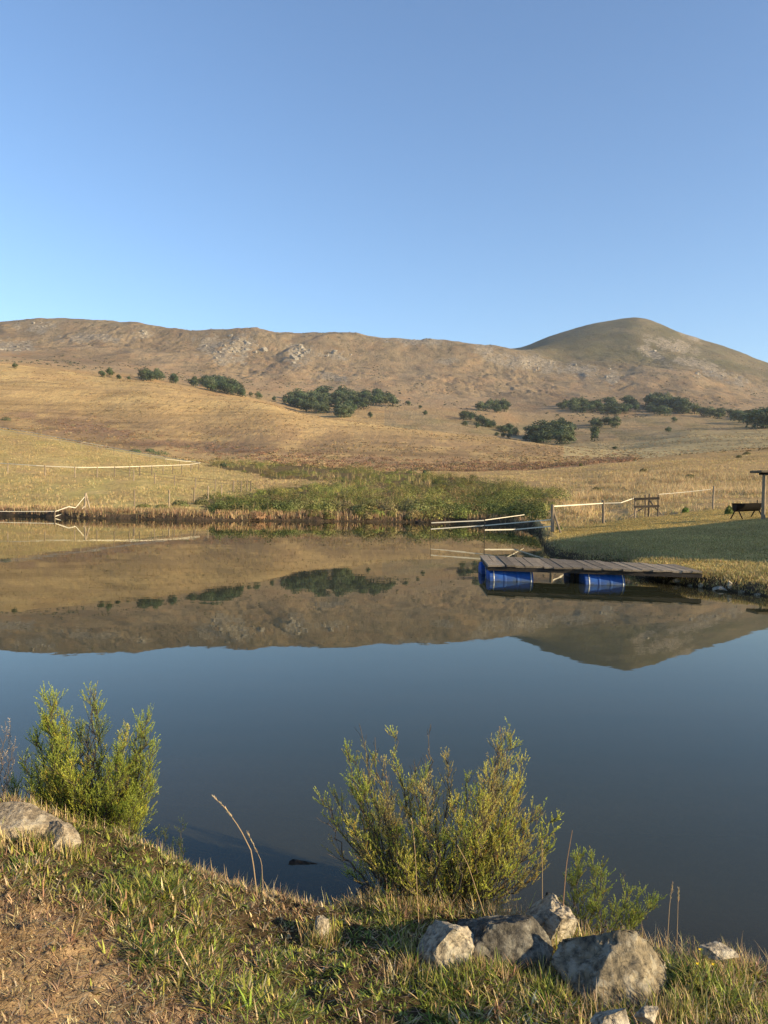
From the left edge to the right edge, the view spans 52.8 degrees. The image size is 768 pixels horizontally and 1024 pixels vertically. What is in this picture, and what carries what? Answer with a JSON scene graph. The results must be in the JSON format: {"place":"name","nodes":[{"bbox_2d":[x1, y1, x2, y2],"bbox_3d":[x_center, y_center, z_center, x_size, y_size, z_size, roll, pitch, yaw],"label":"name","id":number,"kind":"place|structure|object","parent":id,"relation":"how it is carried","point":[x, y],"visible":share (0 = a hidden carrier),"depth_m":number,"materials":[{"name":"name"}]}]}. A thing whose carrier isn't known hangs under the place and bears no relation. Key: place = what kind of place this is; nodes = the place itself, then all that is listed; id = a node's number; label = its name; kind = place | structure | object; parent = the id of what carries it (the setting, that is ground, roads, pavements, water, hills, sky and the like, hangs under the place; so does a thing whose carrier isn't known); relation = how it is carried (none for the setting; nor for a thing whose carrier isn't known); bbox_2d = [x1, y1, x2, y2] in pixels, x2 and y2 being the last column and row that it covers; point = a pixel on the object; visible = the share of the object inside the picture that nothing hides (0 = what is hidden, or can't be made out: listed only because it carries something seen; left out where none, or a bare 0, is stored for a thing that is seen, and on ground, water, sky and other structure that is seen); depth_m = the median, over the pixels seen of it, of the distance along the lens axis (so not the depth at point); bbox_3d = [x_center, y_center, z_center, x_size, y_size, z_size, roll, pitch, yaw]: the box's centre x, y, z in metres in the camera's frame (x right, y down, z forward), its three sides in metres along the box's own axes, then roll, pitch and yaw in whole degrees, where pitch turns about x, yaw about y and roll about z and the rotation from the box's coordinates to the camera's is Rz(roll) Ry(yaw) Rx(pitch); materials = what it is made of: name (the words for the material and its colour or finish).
{"place":"outdoors","nodes":[
{"label":"outdoors","id":0,"kind":"place"},
{"bbox_2d":[0,515,767,935],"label":"water","id":1,"kind":"structure","parent":0,"point":[264,669],"depth_m":7.44,"materials":[{"name":"blue liquid"}]},
{"bbox_2d":[181,854,203,863],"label":"rock","id":2,"kind":"object","parent":1,"relation":"in","point":[193,860],"visible":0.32,"depth_m":4.06,"materials":[{"name":"stone"}]},
{"bbox_2d":[279,859,316,883],"bbox_3d":[-0.403,1.831,3.959,0.279,0.121,0.180,1,2,0],"label":"rock","id":3,"kind":"object","parent":1,"relation":"in","point":[287,879],"visible":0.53,"depth_m":3.91,"materials":[{"name":"grey stone"}]},
{"bbox_2d":[478,555,702,584],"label":"jetty","id":4,"kind":"object","parent":1,"relation":"on","point":[504,568],"visible":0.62,"depth_m":16.57,"materials":[{"name":"grey wood"}]},
{"bbox_2d":[0,317,767,599],"bbox_3d":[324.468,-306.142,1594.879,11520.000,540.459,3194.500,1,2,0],"label":"hills","id":5,"kind":"structure","parent":0,"point":[600,351],"depth_m":629.83,"materials":[{"name":"brown plant"}]},
{"bbox_2d":[0,493,89,516],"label":"tape fence","id":6,"kind":"object","parent":5,"relation":"on","point":[85,498],"visible":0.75,"depth_m":47.31,"materials":[{"name":"beige"}]},
{"bbox_2d":[0,427,199,477],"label":"tape fence","id":7,"kind":"object","parent":5,"relation":"on","point":[102,467],"visible":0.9,"depth_m":102.16,"materials":[{"name":"beige fabric"}]},
{"bbox_2d":[104,367,114,376],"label":"tree","id":8,"kind":"object","parent":5,"relation":"on","point":[109,372],"visible":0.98,"depth_m":536.73,"materials":[{"name":"green plant"}]},
{"bbox_2d":[137,369,147,380],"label":"tree","id":9,"kind":"object","parent":5,"relation":"on","point":[142,373],"visible":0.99,"depth_m":854.99,"materials":[{"name":"green plant"}]},
{"bbox_2d":[167,374,178,383],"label":"tree","id":10,"kind":"object","parent":5,"relation":"on","point":[173,378],"visible":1,"depth_m":891.75,"materials":[{"name":"green plant"}]},
{"bbox_2d":[171,500,189,506],"bbox_3d":[-15.417,-0.643,58.425,1.428,0.592,1.210,1,2,0],"label":"shrub","id":11,"kind":"object","parent":5,"relation":"on","point":[176,503],"visible":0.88,"depth_m":58.23,"materials":[{"name":"green plant"}]},
{"bbox_2d":[114,467,249,490],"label":"post fence","id":12,"kind":"object","parent":5,"relation":"on","point":[180,479],"visible":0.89,"depth_m":81.86,"materials":[{"name":"wood"}]},
{"bbox_2d":[134,480,250,505],"bbox_3d":[-15.153,-1.542,64.439,3.255,2.434,16.039,1,2,12],"label":"post fence","id":13,"kind":"object","parent":5,"relation":"on","point":[207,492],"visible":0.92,"depth_m":61.96,"materials":[{"name":"wood"}]},
{"bbox_2d":[187,378,199,386],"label":"tree","id":14,"kind":"object","parent":5,"relation":"on","point":[192,382],"visible":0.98,"depth_m":894.51,"materials":[{"name":"green plant"}]},
{"bbox_2d":[193,497,207,504],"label":"shrub","id":15,"kind":"object","parent":5,"relation":"on","point":[200,501],"visible":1,"depth_m":62.26,"materials":[{"name":"green plant"}]},
{"bbox_2d":[204,380,214,390],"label":"tree","id":16,"kind":"object","parent":5,"relation":"on","point":[208,384],"visible":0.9,"depth_m":872.76,"materials":[{"name":"green plant"}]},
{"bbox_2d":[210,383,221,391],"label":"tree","id":17,"kind":"object","parent":5,"relation":"on","point":[215,386],"visible":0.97,"depth_m":873.43,"materials":[{"name":"green plant"}]},
{"bbox_2d":[222,386,236,394],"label":"tree","id":18,"kind":"object","parent":5,"relation":"on","point":[229,390],"visible":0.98,"depth_m":864.23,"materials":[{"name":"green plant"}]},
{"bbox_2d":[204,334,267,355],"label":"rock outcrop","id":19,"kind":"object","parent":5,"relation":"on","point":[264,349],"visible":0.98,"depth_m":1534.01,"materials":[{"name":"stone"}]},
{"bbox_2d":[236,387,247,397],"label":"tree","id":20,"kind":"object","parent":5,"relation":"on","point":[241,391],"visible":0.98,"depth_m":870.00,"materials":[{"name":"green plant"}]},
{"bbox_2d":[0,503,533,523],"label":"reeds","id":21,"kind":"object","parent":5,"relation":"on","point":[153,511],"visible":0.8,"depth_m":47.40,"materials":[{"name":"brown plant"}]},
{"bbox_2d":[283,393,296,405],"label":"tree","id":22,"kind":"object","parent":5,"relation":"on","point":[291,398],"visible":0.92,"depth_m":936.27,"materials":[{"name":"green plant"}]},
{"bbox_2d":[287,388,304,395],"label":"tree","id":23,"kind":"object","parent":5,"relation":"on","point":[295,392],"visible":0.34,"depth_m":1014.57,"materials":[{"name":"green plant"}]},
{"bbox_2d":[289,344,310,363],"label":"rock outcrop","id":24,"kind":"object","parent":5,"relation":"on","point":[291,356],"visible":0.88,"depth_m":1523.98,"materials":[{"name":"stone"}]},
{"bbox_2d":[300,398,313,411],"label":"tree","id":25,"kind":"object","parent":5,"relation":"on","point":[304,405],"visible":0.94,"depth_m":887.73,"materials":[{"name":"green plant"}]},
{"bbox_2d":[309,401,319,411],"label":"tree","id":26,"kind":"object","parent":5,"relation":"on","point":[315,404],"visible":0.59,"depth_m":882.47,"materials":[{"name":"green plant"}]},
{"bbox_2d":[1,416,639,471],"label":"bracken","id":27,"kind":"object","parent":5,"relation":"on","point":[512,467],"visible":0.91,"depth_m":215.04,"materials":[{"name":"brown plant"}]},
{"bbox_2d":[316,404,330,413],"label":"tree","id":28,"kind":"object","parent":5,"relation":"on","point":[323,407],"visible":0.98,"depth_m":865.69,"materials":[{"name":"green plant"}]},
{"bbox_2d":[328,390,340,399],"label":"tree","id":29,"kind":"object","parent":5,"relation":"on","point":[334,395],"visible":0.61,"depth_m":1004.66,"materials":[{"name":"green plant"}]},
{"bbox_2d":[333,406,348,417],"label":"tree","id":30,"kind":"object","parent":5,"relation":"on","point":[338,413],"visible":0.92,"depth_m":766.29,"materials":[{"name":"green plant"}]},
{"bbox_2d":[337,403,349,417],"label":"tree","id":31,"kind":"object","parent":5,"relation":"on","point":[344,408],"visible":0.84,"depth_m":767.82,"materials":[{"name":"green plant"}]},
{"bbox_2d":[337,392,349,402],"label":"tree","id":32,"kind":"object","parent":5,"relation":"on","point":[343,396],"visible":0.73,"depth_m":995.08,"materials":[{"name":"green plant"}]},
{"bbox_2d":[358,398,371,409],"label":"tree","id":33,"kind":"object","parent":5,"relation":"on","point":[363,403],"visible":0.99,"depth_m":918.21,"materials":[{"name":"green plant"}]},
{"bbox_2d":[366,391,384,404],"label":"tree","id":34,"kind":"object","parent":5,"relation":"on","point":[374,398],"visible":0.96,"depth_m":979.28,"materials":[{"name":"green plant"}]},
{"bbox_2d":[0,435,767,534],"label":"meadow grass","id":35,"kind":"structure","parent":5,"relation":"on","point":[575,523],"depth_m":77.69,"materials":[{"name":"beige plant"}]},
{"bbox_2d":[0,363,767,470],"bbox_3d":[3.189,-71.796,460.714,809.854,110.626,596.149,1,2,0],"label":"tussocks","id":36,"kind":"object","parent":5,"relation":"on","point":[489,464],"visible":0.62,"depth_m":296.72,"materials":[{"name":"beige plant"}]},
{"bbox_2d":[2,321,766,421],"bbox_3d":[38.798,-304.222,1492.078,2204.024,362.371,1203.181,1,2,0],"label":"mountain scrub","id":37,"kind":"object","parent":5,"relation":"on","point":[374,375],"visible":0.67,"depth_m":1203.92,"materials":[{"name":"green plant"}]},
{"bbox_2d":[202,457,573,521],"bbox_3d":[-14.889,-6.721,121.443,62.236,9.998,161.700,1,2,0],"label":"wetland scrub","id":38,"kind":"object","parent":5,"relation":"on","point":[498,504],"visible":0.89,"depth_m":60.90,"materials":[{"name":"green plant"}]},
{"bbox_2d":[387,396,400,406],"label":"tree","id":39,"kind":"object","parent":5,"relation":"on","point":[393,400],"visible":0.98,"depth_m":965.44,"materials":[{"name":"green plant"}]},
{"bbox_2d":[475,401,485,410],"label":"tree","id":40,"kind":"object","parent":5,"relation":"on","point":[480,405],"visible":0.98,"depth_m":994.89,"materials":[{"name":"green plant"}]},
{"bbox_2d":[479,417,490,426],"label":"tree","id":41,"kind":"object","parent":5,"relation":"on","point":[484,421],"visible":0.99,"depth_m":788.79,"materials":[{"name":"green plant"}]},
{"bbox_2d":[430,498,633,539],"bbox_3d":[7.712,0.246,36.516,5.222,1.939,15.236,2,2,28],"label":"wooden fence","id":42,"kind":"object","parent":5,"relation":"on","point":[553,514],"visible":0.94,"depth_m":31.02,"materials":[{"name":"white wood"}]},
{"bbox_2d":[523,424,541,440],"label":"tree","id":43,"kind":"object","parent":5,"relation":"on","point":[526,428],"visible":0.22,"depth_m":693.88,"materials":[{"name":"green plant"}]},
{"bbox_2d":[528,423,555,439],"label":"tree","id":44,"kind":"object","parent":5,"relation":"on","point":[535,427],"visible":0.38,"depth_m":677.12,"materials":[{"name":"green plant"}]},
{"bbox_2d":[535,428,553,443],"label":"tree","id":45,"kind":"object","parent":5,"relation":"on","point":[544,434],"visible":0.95,"depth_m":617.48,"materials":[{"name":"green plant"}]},
{"bbox_2d":[510,361,583,370],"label":"rock outcrop","id":46,"kind":"object","parent":5,"relation":"on","point":[538,368],"visible":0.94,"depth_m":1595.79,"materials":[{"name":"stone"}]},
{"bbox_2d":[551,430,563,443],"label":"tree","id":47,"kind":"object","parent":5,"relation":"on","point":[555,437],"visible":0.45,"depth_m":600.82,"materials":[{"name":"green plant"}]},
{"bbox_2d":[552,423,574,440],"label":"tree","id":48,"kind":"object","parent":5,"relation":"on","point":[565,427],"visible":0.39,"depth_m":634.04,"materials":[{"name":"green plant"}]},
{"bbox_2d":[556,429,576,444],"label":"tree","id":49,"kind":"object","parent":5,"relation":"on","point":[565,435],"visible":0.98,"depth_m":591.46,"materials":[{"name":"green plant"}]},
{"bbox_2d":[558,419,578,429],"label":"tree","id":50,"kind":"object","parent":5,"relation":"on","point":[564,422],"visible":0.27,"depth_m":717.17,"materials":[{"name":"green plant"}]},
{"bbox_2d":[587,403,596,411],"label":"tree","id":51,"kind":"object","parent":5,"relation":"on","point":[591,407],"visible":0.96,"depth_m":998.17,"materials":[{"name":"green plant"}]},
{"bbox_2d":[590,425,600,441],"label":"tree","id":52,"kind":"object","parent":5,"relation":"on","point":[595,432],"visible":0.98,"depth_m":594.62,"materials":[{"name":"green plant"}]},
{"bbox_2d":[603,416,613,424],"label":"tree","id":53,"kind":"object","parent":5,"relation":"on","point":[609,421],"visible":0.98,"depth_m":816.14,"materials":[{"name":"green plant"}]},
{"bbox_2d":[610,407,620,414],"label":"tree","id":54,"kind":"object","parent":5,"relation":"on","point":[616,410],"visible":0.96,"depth_m":967.48,"materials":[{"name":"green plant"}]},
{"bbox_2d":[619,395,632,404],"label":"tree","id":55,"kind":"object","parent":5,"relation":"on","point":[625,399],"visible":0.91,"depth_m":1097.91,"materials":[{"name":"green plant"}]},
{"bbox_2d":[512,518,767,591],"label":"bank grass","id":56,"kind":"structure","parent":5,"relation":"on","point":[749,566],"depth_m":19.14,"materials":[{"name":"plant"}]},
{"bbox_2d":[629,494,661,517],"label":"wooden rails","id":57,"kind":"object","parent":5,"relation":"on","point":[649,506],"visible":0.88,"depth_m":41.96,"materials":[{"name":"brown wood"}]},
{"bbox_2d":[645,394,658,406],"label":"tree","id":58,"kind":"object","parent":5,"relation":"on","point":[651,398],"visible":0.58,"depth_m":1045.53,"materials":[{"name":"green plant"}]},
{"bbox_2d":[546,509,767,594],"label":"lawn grass","id":59,"kind":"structure","parent":5,"relation":"on","point":[687,539],"depth_m":24.59,"materials":[{"name":"green plant"}]},
{"bbox_2d":[656,406,672,415],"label":"tree","id":60,"kind":"object","parent":5,"relation":"on","point":[664,410],"visible":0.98,"depth_m":935.14,"materials":[{"name":"green plant"}]},
{"bbox_2d":[661,397,672,405],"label":"tree","id":61,"kind":"object","parent":5,"relation":"on","point":[667,401],"visible":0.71,"depth_m":1021.07,"materials":[{"name":"green plant"}]},
{"bbox_2d":[674,404,689,413],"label":"tree","id":62,"kind":"object","parent":5,"relation":"on","point":[682,408],"visible":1,"depth_m":962.25,"materials":[{"name":"green plant"}]},
{"bbox_2d":[673,398,690,412],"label":"tree","id":63,"kind":"object","parent":5,"relation":"on","point":[682,402],"visible":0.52,"depth_m":983.98,"materials":[{"name":"green plant"}]},
{"bbox_2d":[659,486,714,508],"bbox_3d":[17.066,-0.708,42.925,3.769,1.519,0.205,1,2,-5],"label":"tape fence","id":64,"kind":"object","parent":5,"relation":"on","point":[713,494],"visible":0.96,"depth_m":42.94,"materials":[{"name":"beige"}]},
{"bbox_2d":[689,403,701,413],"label":"tree","id":65,"kind":"object","parent":5,"relation":"on","point":[694,407],"visible":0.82,"depth_m":964.24,"materials":[{"name":"green plant"}]},
{"bbox_2d":[697,407,708,416],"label":"tree","id":66,"kind":"object","parent":5,"relation":"on","point":[704,411],"visible":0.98,"depth_m":924.66,"materials":[{"name":"green plant"}]},
{"bbox_2d":[709,408,724,418],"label":"tree","id":67,"kind":"object","parent":5,"relation":"on","point":[716,412],"visible":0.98,"depth_m":906.59,"materials":[{"name":"green plant"}]},
{"bbox_2d":[712,586,727,591],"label":"stone","id":68,"kind":"object","parent":5,"relation":"on","point":[719,589],"visible":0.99,"depth_m":15.50,"materials":[{"name":"stone"}]},
{"bbox_2d":[724,505,732,514],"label":"shrub","id":69,"kind":"object","parent":5,"relation":"on","point":[728,509],"visible":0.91,"depth_m":37.45,"materials":[{"name":"green plant"}]},
{"bbox_2d":[729,410,742,420],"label":"tree","id":70,"kind":"object","parent":5,"relation":"on","point":[735,414],"visible":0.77,"depth_m":863.05,"materials":[{"name":"green plant"}]},
{"bbox_2d":[730,500,760,518],"bbox_3d":[15.707,-0.073,33.504,1.159,0.936,0.786,1,2,0],"label":"barbecue","id":71,"kind":"object","parent":5,"relation":"on","point":[740,507],"visible":0.89,"depth_m":33.30,"materials":[{"name":"metal"}]},
{"bbox_2d":[742,408,764,427],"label":"tree","id":72,"kind":"object","parent":5,"relation":"on","point":[748,416],"visible":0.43,"depth_m":644.87,"materials":[{"name":"green plant"}]},
{"bbox_2d":[750,470,767,518],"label":"shelter","id":73,"kind":"object","parent":5,"relation":"on","point":[763,473],"visible":0.9,"depth_m":31.92,"materials":[{"name":"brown wood"}]},
{"bbox_2d":[751,409,767,428],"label":"tree","id":74,"kind":"object","parent":5,"relation":"on","point":[758,417],"visible":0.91,"depth_m":598.72,"materials":[{"name":"green plant"}]},
{"bbox_2d":[760,407,767,427],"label":"tree","id":75,"kind":"object","parent":5,"relation":"on","point":[766,421],"visible":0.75,"depth_m":596.99,"materials":[{"name":"green plant"}]},
{"bbox_2d":[0,802,767,1023],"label":"ground","id":76,"kind":"structure","parent":0,"point":[333,890],"depth_m":2.71,"materials":[{"name":"brown soil"}]},
{"bbox_2d":[0,719,16,799],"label":"shrub","id":77,"kind":"object","parent":76,"relation":"on","point":[6,784],"visible":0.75,"depth_m":3.53,"materials":[{"name":"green plant"}]},
{"bbox_2d":[0,801,63,840],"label":"rock","id":78,"kind":"object","parent":76,"relation":"on","point":[19,815],"visible":0.81,"depth_m":3.12,"materials":[{"name":"grey stone"}]},
{"bbox_2d":[38,820,81,851],"bbox_3d":[-1.343,1.330,3.138,0.185,0.155,0.160,2,2,42],"label":"rock","id":79,"kind":"object","parent":76,"relation":"on","point":[65,830],"visible":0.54,"depth_m":3.12,"materials":[{"name":"grey stone"}]},
{"bbox_2d":[0,681,160,845],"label":"bush","id":80,"kind":"object","parent":76,"relation":"on","point":[110,803],"visible":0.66,"depth_m":3.55,"materials":[{"name":"green plant"}]},
{"bbox_2d":[0,875,283,1023],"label":"earth clods","id":81,"kind":"object","parent":76,"relation":"on","point":[29,979],"visible":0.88,"depth_m":2.43,"materials":[{"name":"brown soil"}]},
{"bbox_2d":[153,815,186,861],"bbox_3d":[-0.990,1.611,3.594,0.164,0.397,0.114,1,2,23],"label":"shrub","id":82,"kind":"object","parent":76,"relation":"on","point":[172,848],"visible":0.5,"depth_m":3.59,"materials":[{"name":"green plant"}]},
{"bbox_2d":[212,795,257,898],"bbox_3d":[-0.615,1.384,3.190,0.198,0.445,0.022,1,2,0],"label":"grass stalk","id":83,"kind":"object","parent":76,"relation":"on","point":[246,841],"depth_m":3.19,"materials":[{"name":"plant"}]},
{"bbox_2d":[312,915,329,939],"bbox_3d":[-0.240,1.616,2.963,0.056,0.146,0.077,2,2,24],"label":"rock","id":84,"kind":"object","parent":76,"relation":"on","point":[320,920],"visible":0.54,"depth_m":2.94,"materials":[{"name":"grey stone"}]},
{"bbox_2d":[355,883,374,896],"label":"rock","id":85,"kind":"object","parent":76,"relation":"on","point":[364,886],"visible":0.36,"depth_m":3.49,"materials":[{"name":"stone"}]},
{"bbox_2d":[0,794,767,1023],"bbox_3d":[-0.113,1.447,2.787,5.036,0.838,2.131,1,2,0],"label":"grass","id":86,"kind":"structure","parent":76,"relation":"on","point":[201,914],"depth_m":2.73,"materials":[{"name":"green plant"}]},
{"bbox_2d":[0,797,767,1023],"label":"dead thatch","id":87,"kind":"object","parent":76,"relation":"on","point":[61,964],"visible":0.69,"depth_m":2.51,"materials":[{"name":"brown plant"}]},
{"bbox_2d":[0,785,767,1023],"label":"dry grass","id":88,"kind":"structure","parent":76,"relation":"on","point":[332,934],"depth_m":2.86,"materials":[{"name":"beige plant"}]},
{"bbox_2d":[410,818,418,924],"bbox_3d":[0.120,1.433,3.042,0.048,0.478,0.011,1,2,0],"label":"grass stalk","id":89,"kind":"object","parent":76,"relation":"on","point":[416,872],"depth_m":3.04,"materials":[{"name":"plant"}]},
{"bbox_2d":[313,716,564,910],"bbox_3d":[0.240,1.354,3.397,1.118,0.865,0.623,1,2,0],"label":"bush","id":90,"kind":"object","parent":76,"relation":"on","point":[482,865],"visible":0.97,"depth_m":3.39,"materials":[{"name":"green plant"}]},
{"bbox_2d":[416,920,474,972],"bbox_3d":[0.230,1.641,2.846,0.223,0.295,0.172,1,2,0],"label":"rock","id":91,"kind":"object","parent":76,"relation":"on","point":[440,941],"visible":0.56,"depth_m":2.79,"materials":[{"name":"grey stone"}]},
{"bbox_2d":[457,914,552,971],"bbox_3d":[0.431,1.633,2.899,0.419,0.240,0.213,1,2,-7],"label":"rock","id":92,"kind":"object","parent":76,"relation":"on","point":[519,938],"visible":0.66,"depth_m":2.84,"materials":[{"name":"grey stone"}]},
{"bbox_2d":[541,838,542,902],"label":"grass stalk","id":93,"kind":"object","parent":76,"relation":"on","point":[542,872],"depth_m":3.14,"materials":[{"name":"plant"}]},
{"bbox_2d":[525,892,577,944],"bbox_3d":[0.662,1.690,3.085,0.219,0.266,0.192,2,2,44],"label":"rock","id":94,"kind":"object","parent":76,"relation":"on","point":[552,915],"visible":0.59,"depth_m":3.03,"materials":[{"name":"grey stone"}]},
{"bbox_2d":[563,830,572,905],"bbox_3d":[0.728,1.486,3.092,0.042,0.436,0.005,1,2,0],"label":"grass stalk","id":95,"kind":"object","parent":76,"relation":"on","point":[565,871],"depth_m":3.09,"materials":[{"name":"plant"}]},
{"bbox_2d":[551,929,667,1010],"bbox_3d":[0.808,1.642,2.703,0.422,0.332,0.252,1,2,0],"label":"rock","id":96,"kind":"object","parent":76,"relation":"on","point":[626,959],"visible":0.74,"depth_m":2.70,"materials":[{"name":"grey stone"}]},
{"bbox_2d":[590,1008,629,1023],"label":"rock","id":97,"kind":"object","parent":76,"relation":"on","point":[616,1016],"visible":1,"depth_m":2.23,"materials":[{"name":"grey stone"}]},
{"bbox_2d":[556,843,667,935],"bbox_3d":[0.933,1.591,3.150,0.447,0.441,0.198,1,2,0],"label":"shrub","id":98,"kind":"object","parent":76,"relation":"on","point":[591,909],"visible":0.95,"depth_m":3.16,"materials":[{"name":"green plant"}]},
{"bbox_2d":[634,1006,658,1023],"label":"rock","id":99,"kind":"object","parent":76,"relation":"on","point":[646,1014],"visible":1,"depth_m":2.29,"materials":[{"name":"grey stone"}]},
{"bbox_2d":[666,883,672,954],"bbox_3d":[1.106,1.579,2.994,0.024,0.310,0.006,1,2,0],"label":"grass stalk","id":100,"kind":"object","parent":76,"relation":"on","point":[668,918],"depth_m":2.99,"materials":[{"name":"plant"}]},
{"bbox_2d":[698,941,737,959],"bbox_3d":[1.246,1.644,2.895,0.127,0.045,0.095,0,2,-22],"label":"rock","id":101,"kind":"object","parent":76,"relation":"on","point":[718,950],"visible":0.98,"depth_m":2.88,"materials":[{"name":"grey stone"}]},
{"bbox_2d":[0,0,767,362],"label":"sky","id":102,"kind":"structure","parent":0,"point":[510,174],"materials":[{"name":"blue"}]},
{"bbox_2d":[555,467,767,518],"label":"meadow grass","id":103,"kind":"structure","parent":0,"point":[755,488],"depth_m":63.25,"materials":[{"name":"beige plant"}]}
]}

